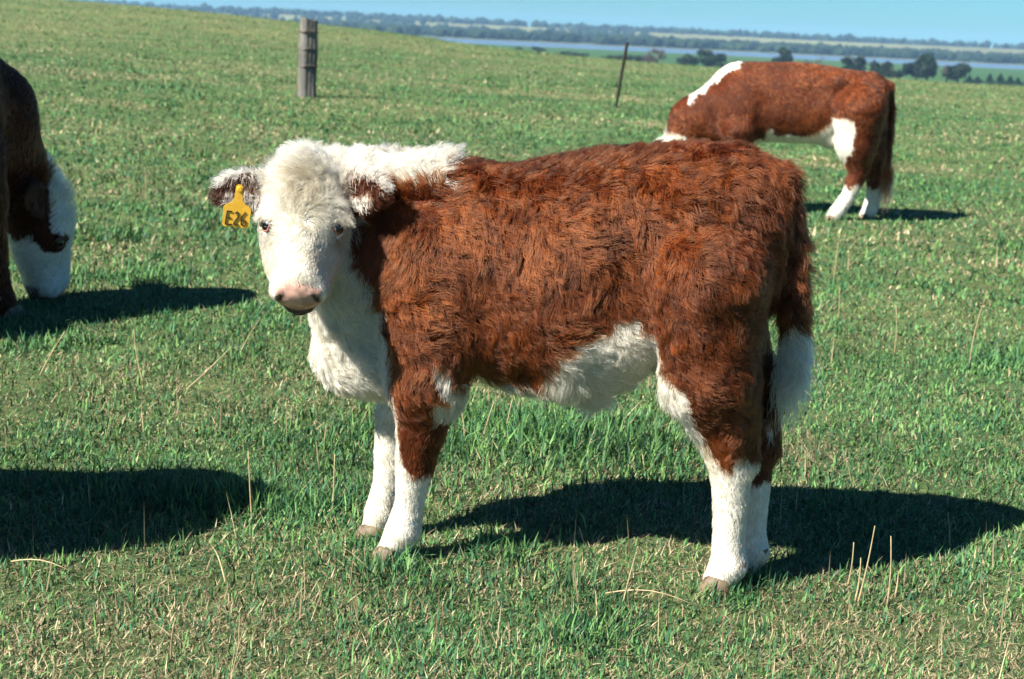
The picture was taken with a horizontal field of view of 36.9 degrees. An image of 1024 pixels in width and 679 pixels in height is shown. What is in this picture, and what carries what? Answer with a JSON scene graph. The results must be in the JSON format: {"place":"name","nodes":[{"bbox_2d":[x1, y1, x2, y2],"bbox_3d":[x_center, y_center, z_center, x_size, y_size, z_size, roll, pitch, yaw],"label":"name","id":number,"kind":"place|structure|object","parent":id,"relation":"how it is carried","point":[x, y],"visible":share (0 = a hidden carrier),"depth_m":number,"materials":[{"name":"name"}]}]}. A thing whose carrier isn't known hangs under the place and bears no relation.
{"place":"outdoors","nodes":[
{"label":"outdoors","id":0,"kind":"place"},
{"bbox_2d":[0,0,1023,678],"bbox_3d":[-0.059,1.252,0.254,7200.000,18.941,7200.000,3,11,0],"label":"ground","id":1,"kind":"structure","parent":0,"point":[370,102],"depth_m":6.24,"materials":[{"name":"green plant"}]},
{"bbox_2d":[0,58,78,316],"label":"cow","id":2,"kind":"object","parent":1,"relation":"on","point":[38,218],"visible":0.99,"depth_m":6.86},
{"bbox_2d":[11,559,69,570],"bbox_3d":[-1.137,0.540,3.704,0.168,0.020,0.004,6,12,18],"label":"dry stalk","id":3,"kind":"object","parent":1,"relation":"on","point":[37,560],"visible":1,"depth_m":3.71,"materials":[{"name":"plant"}]},
{"bbox_2d":[39,332,64,375],"bbox_3d":[-1.701,0.058,5.674,0.109,0.189,0.006,4,12,6],"label":"dry stalk","id":4,"kind":"object","parent":1,"relation":"on","point":[50,355],"visible":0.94,"depth_m":5.68,"materials":[{"name":"plant"}]},
{"bbox_2d":[133,329,143,383],"bbox_3d":[-1.371,0.069,5.641,0.069,0.206,0.009,12,15,39],"label":"dry stalk","id":5,"kind":"object","parent":1,"relation":"on","point":[137,360],"visible":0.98,"depth_m":5.64,"materials":[{"name":"plant"}]},
{"bbox_2d":[170,617,175,660],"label":"dry stalk","id":6,"kind":"object","parent":1,"relation":"on","point":[171,657],"visible":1,"depth_m":3.24,"materials":[{"name":"plant"}]},
{"bbox_2d":[186,346,231,389],"bbox_3d":[-1.104,0.112,5.546,0.186,0.189,0.006,3,11,3],"label":"dry stalk","id":7,"kind":"object","parent":1,"relation":"on","point":[205,371],"visible":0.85,"depth_m":5.55,"materials":[{"name":"plant"}]},
{"bbox_2d":[211,546,225,582],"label":"dry stalk","id":8,"kind":"object","parent":1,"relation":"on","point":[220,565],"visible":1,"depth_m":3.75,"materials":[{"name":"plant"}]},
{"bbox_2d":[240,320,258,350],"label":"dry stalk","id":9,"kind":"object","parent":1,"relation":"on","point":[248,336],"visible":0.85,"depth_m":6.20,"materials":[{"name":"plant"}]},
{"bbox_2d":[248,451,252,518],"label":"dry stalk","id":10,"kind":"object","parent":1,"relation":"on","point":[249,485],"visible":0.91,"depth_m":4.18,"materials":[{"name":"plant"}]},
{"bbox_2d":[297,17,318,96],"bbox_3d":[-3.312,-4.415,24.866,0.296,1.566,0.275,-3,12,-30],"label":"fence post","id":11,"kind":"object","parent":1,"relation":"on","point":[307,54],"visible":0.88,"depth_m":24.75,"materials":[{"name":"wood"}]},
{"bbox_2d":[332,454,334,507],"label":"dry stalk","id":12,"kind":"object","parent":1,"relation":"on","point":[333,482],"visible":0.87,"depth_m":4.32,"materials":[{"name":"plant"}]},
{"bbox_2d":[480,402,493,445],"bbox_3d":[-0.084,0.283,5.017,0.055,0.160,0.006,-7,15,-38],"label":"dry stalk","id":13,"kind":"object","parent":1,"relation":"on","point":[487,421],"visible":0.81,"depth_m":5.01,"materials":[{"name":"plant"}]},
{"bbox_2d":[504,395,513,439],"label":"dry stalk","id":14,"kind":"object","parent":1,"relation":"on","point":[508,416],"visible":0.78,"depth_m":5.04,"materials":[{"name":"plant"}]},
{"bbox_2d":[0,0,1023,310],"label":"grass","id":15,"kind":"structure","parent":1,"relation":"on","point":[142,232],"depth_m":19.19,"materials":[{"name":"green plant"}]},
{"bbox_2d":[206,136,823,596],"bbox_3d":[0.001,0.054,3.842,1.434,1.113,0.552,3,11,1],"label":"calf","id":16,"kind":"object","parent":1,"relation":"on","point":[424,288],"visible":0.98,"depth_m":3.67},
{"bbox_2d":[222,184,250,227],"bbox_3d":[-0.651,-0.316,3.647,0.065,0.104,0.009,5,17,-15],"label":"ear tag","id":17,"kind":"object","parent":16,"relation":"hanging from","point":[236,211],"visible":1,"depth_m":3.65,"materials":[{"name":"yellow plastic"}]},
{"bbox_2d":[531,46,546,51],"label":"shrub","id":18,"kind":"object","parent":1,"relation":"on","point":[539,49],"visible":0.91,"depth_m":641.44,"materials":[{"name":"green plant"}]},
{"bbox_2d":[74,0,1023,49],"bbox_3d":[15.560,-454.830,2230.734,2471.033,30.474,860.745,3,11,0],"label":"hill woods","id":19,"kind":"object","parent":1,"relation":"on","point":[353,16],"visible":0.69,"depth_m":2153.32,"materials":[{"name":"green plant"}]},
{"bbox_2d":[555,51,589,56],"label":"shrub","id":20,"kind":"object","parent":1,"relation":"on","point":[572,53],"visible":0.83,"depth_m":584.86,"materials":[{"name":"green plant"}]},
{"bbox_2d":[594,589,597,621],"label":"dry stalk","id":21,"kind":"object","parent":1,"relation":"on","point":[596,604],"visible":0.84,"depth_m":3.61,"materials":[{"name":"plant"}]},
{"bbox_2d":[614,42,628,106],"bbox_3d":[1.997,-4.742,28.280,0.052,1.456,0.060,5,12,-24],"label":"steel stake","id":22,"kind":"object","parent":1,"relation":"on","point":[621,73],"visible":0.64,"depth_m":28.24,"materials":[{"name":"grey metal"}]},
{"bbox_2d":[229,14,1023,63],"bbox_3d":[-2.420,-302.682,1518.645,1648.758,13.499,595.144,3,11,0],"label":"shore woods","id":23,"kind":"object","parent":1,"relation":"on","point":[819,48],"visible":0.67,"depth_m":1255.98,"materials":[{"name":"green plant"}]},
{"bbox_2d":[601,54,652,61],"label":"shrub","id":24,"kind":"object","parent":1,"relation":"on","point":[631,57],"visible":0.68,"depth_m":490.96,"materials":[{"name":"green plant"}]},
{"bbox_2d":[642,50,653,61],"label":"tree","id":25,"kind":"object","parent":1,"relation":"on","point":[648,58],"visible":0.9,"depth_m":462.02,"materials":[{"name":"green plant"}]},
{"bbox_2d":[605,589,694,605],"bbox_3d":[0.332,0.617,3.704,0.222,0.027,0.004,5,12,11],"label":"dry stalk","id":26,"kind":"object","parent":1,"relation":"on","point":[645,590],"visible":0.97,"depth_m":3.70,"materials":[{"name":"plant"}]},
{"bbox_2d":[649,48,666,61],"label":"tree","id":27,"kind":"object","parent":1,"relation":"on","point":[657,57],"visible":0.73,"depth_m":468.14,"materials":[{"name":"green plant"}]},
{"bbox_2d":[676,53,701,65],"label":"shrub","id":28,"kind":"object","parent":1,"relation":"on","point":[688,59],"visible":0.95,"depth_m":471.40,"materials":[{"name":"green plant"}]},
{"bbox_2d":[696,49,726,66],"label":"tree","id":29,"kind":"object","parent":1,"relation":"on","point":[709,59],"visible":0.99,"depth_m":467.27,"materials":[{"name":"green plant"}]},
{"bbox_2d":[714,60,738,67],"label":"shrub","id":30,"kind":"object","parent":1,"relation":"on","point":[720,65],"visible":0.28,"depth_m":462.45,"materials":[{"name":"green plant"}]},
{"bbox_2d":[655,61,897,219],"bbox_3d":[2.035,-1.573,12.154,1.894,1.235,0.713,5,12,10],"label":"cow","id":31,"kind":"object","parent":1,"relation":"on","point":[848,115],"visible":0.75,"depth_m":11.91},
{"bbox_2d":[771,47,793,61],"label":"tree","id":32,"kind":"object","parent":1,"relation":"on","point":[785,55],"visible":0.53,"depth_m":478.06,"materials":[{"name":"green plant"}]},
{"bbox_2d":[804,450,805,477],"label":"dry stalk","id":33,"kind":"object","parent":1,"relation":"on","point":[805,465],"visible":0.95,"depth_m":4.88,"materials":[{"name":"plant"}]},
{"bbox_2d":[808,58,823,63],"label":"tree","id":34,"kind":"object","parent":1,"relation":"on","point":[819,61],"visible":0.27,"depth_m":464.40,"materials":[{"name":"green plant"}]},
{"bbox_2d":[833,230,840,280],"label":"dry stalk","id":35,"kind":"object","parent":1,"relation":"on","point":[836,257],"visible":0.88,"depth_m":8.89,"materials":[{"name":"plant"}]},
{"bbox_2d":[838,286,839,320],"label":"dry stalk","id":36,"kind":"object","parent":1,"relation":"on","point":[839,302],"visible":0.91,"depth_m":7.66,"materials":[{"name":"plant"}]},
{"bbox_2d":[847,542,853,586],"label":"dry stalk","id":37,"kind":"object","parent":1,"relation":"on","point":[851,566],"visible":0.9,"depth_m":3.89,"materials":[{"name":"plant"}]},
{"bbox_2d":[840,55,866,70],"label":"tree","id":38,"kind":"object","parent":1,"relation":"on","point":[858,63],"visible":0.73,"depth_m":443.70,"materials":[{"name":"green plant"}]},
{"bbox_2d":[854,558,860,600],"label":"dry stalk","id":39,"kind":"object","parent":1,"relation":"on","point":[855,599],"visible":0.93,"depth_m":3.81,"materials":[{"name":"plant"}]},
{"bbox_2d":[857,526,874,603],"bbox_3d":[0.870,0.561,3.778,0.041,0.210,0.006,-5,14,-32],"label":"dry stalk","id":40,"kind":"object","parent":1,"relation":"on","point":[866,569],"visible":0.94,"depth_m":3.78,"materials":[{"name":"plant"}]},
{"bbox_2d":[869,60,892,74],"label":"tree","id":41,"kind":"object","parent":1,"relation":"on","point":[875,66],"visible":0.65,"depth_m":427.90,"materials":[{"name":"green plant"}]},
{"bbox_2d":[886,536,891,605],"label":"dry stalk","id":42,"kind":"object","parent":1,"relation":"on","point":[887,602],"visible":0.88,"depth_m":3.77,"materials":[{"name":"plant"}]},
{"bbox_2d":[882,64,903,78],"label":"shrub","id":43,"kind":"object","parent":1,"relation":"on","point":[888,71],"visible":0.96,"depth_m":418.67,"materials":[{"name":"green plant"}]},
{"bbox_2d":[894,309,896,354],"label":"dry stalk","id":44,"kind":"object","parent":1,"relation":"on","point":[896,332],"visible":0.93,"depth_m":6.81,"materials":[{"name":"plant"}]},
{"bbox_2d":[894,571,898,596],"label":"dry stalk","id":45,"kind":"object","parent":1,"relation":"on","point":[896,584],"visible":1,"depth_m":3.85,"materials":[{"name":"plant"}]},
{"bbox_2d":[901,59,928,79],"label":"tree","id":46,"kind":"object","parent":1,"relation":"on","point":[907,69],"visible":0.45,"depth_m":431.74,"materials":[{"name":"green plant"}]},
{"bbox_2d":[912,53,937,80],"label":"tree","id":47,"kind":"object","parent":1,"relation":"on","point":[928,67],"visible":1,"depth_m":422.84,"materials":[{"name":"green plant"}]},
{"bbox_2d":[940,64,952,81],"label":"tree","id":48,"kind":"object","parent":1,"relation":"on","point":[945,71],"visible":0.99,"depth_m":427.26,"materials":[{"name":"green plant"}]},
{"bbox_2d":[947,512,950,546],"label":"dry stalk","id":49,"kind":"object","parent":1,"relation":"on","point":[949,531],"visible":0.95,"depth_m":4.25,"materials":[{"name":"plant"}]},
{"bbox_2d":[946,62,971,82],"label":"tree","id":50,"kind":"object","parent":1,"relation":"on","point":[956,72],"visible":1,"depth_m":424.57,"materials":[{"name":"green plant"}]},
{"bbox_2d":[963,75,973,83],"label":"conifer","id":51,"kind":"object","parent":1,"relation":"on","point":[969,79],"visible":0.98,"depth_m":432.91,"materials":[{"name":"green plant"}]},
{"bbox_2d":[970,76,983,83],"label":"conifer","id":52,"kind":"object","parent":1,"relation":"on","point":[977,80],"visible":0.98,"depth_m":431.54,"materials":[{"name":"green plant"}]},
{"bbox_2d":[969,291,987,365],"bbox_3d":[2.004,-0.033,6.613,0.047,0.364,0.010,9,13,29],"label":"dry stalk","id":53,"kind":"object","parent":1,"relation":"on","point":[975,331],"visible":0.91,"depth_m":6.62,"materials":[{"name":"plant"}]},
{"bbox_2d":[984,73,994,84],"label":"conifer","id":54,"kind":"object","parent":1,"relation":"on","point":[988,79],"visible":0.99,"depth_m":432.72,"materials":[{"name":"green plant"}]},
{"bbox_2d":[993,73,1005,84],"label":"conifer","id":55,"kind":"object","parent":1,"relation":"on","point":[1000,79],"visible":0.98,"depth_m":432.92,"materials":[{"name":"green plant"}]},
{"bbox_2d":[1004,75,1014,85],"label":"conifer","id":56,"kind":"object","parent":1,"relation":"on","point":[1010,80],"visible":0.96,"depth_m":432.75,"materials":[{"name":"green plant"}]},
{"bbox_2d":[1012,77,1023,85],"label":"conifer","id":57,"kind":"object","parent":1,"relation":"on","point":[1017,82],"visible":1,"depth_m":431.40,"materials":[{"name":"green plant"}]},
{"bbox_2d":[90,0,1023,47],"label":"sky","id":58,"kind":"structure","parent":0,"point":[999,22],"materials":[{"name":"blue"}]},
{"bbox_2d":[426,37,1023,68],"bbox_3d":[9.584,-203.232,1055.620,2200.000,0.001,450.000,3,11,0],"label":"lake","id":59,"kind":"structure","parent":0,"point":[729,53],"depth_m":1057.22,"materials":[{"name":"blue liquid"}]}
]}

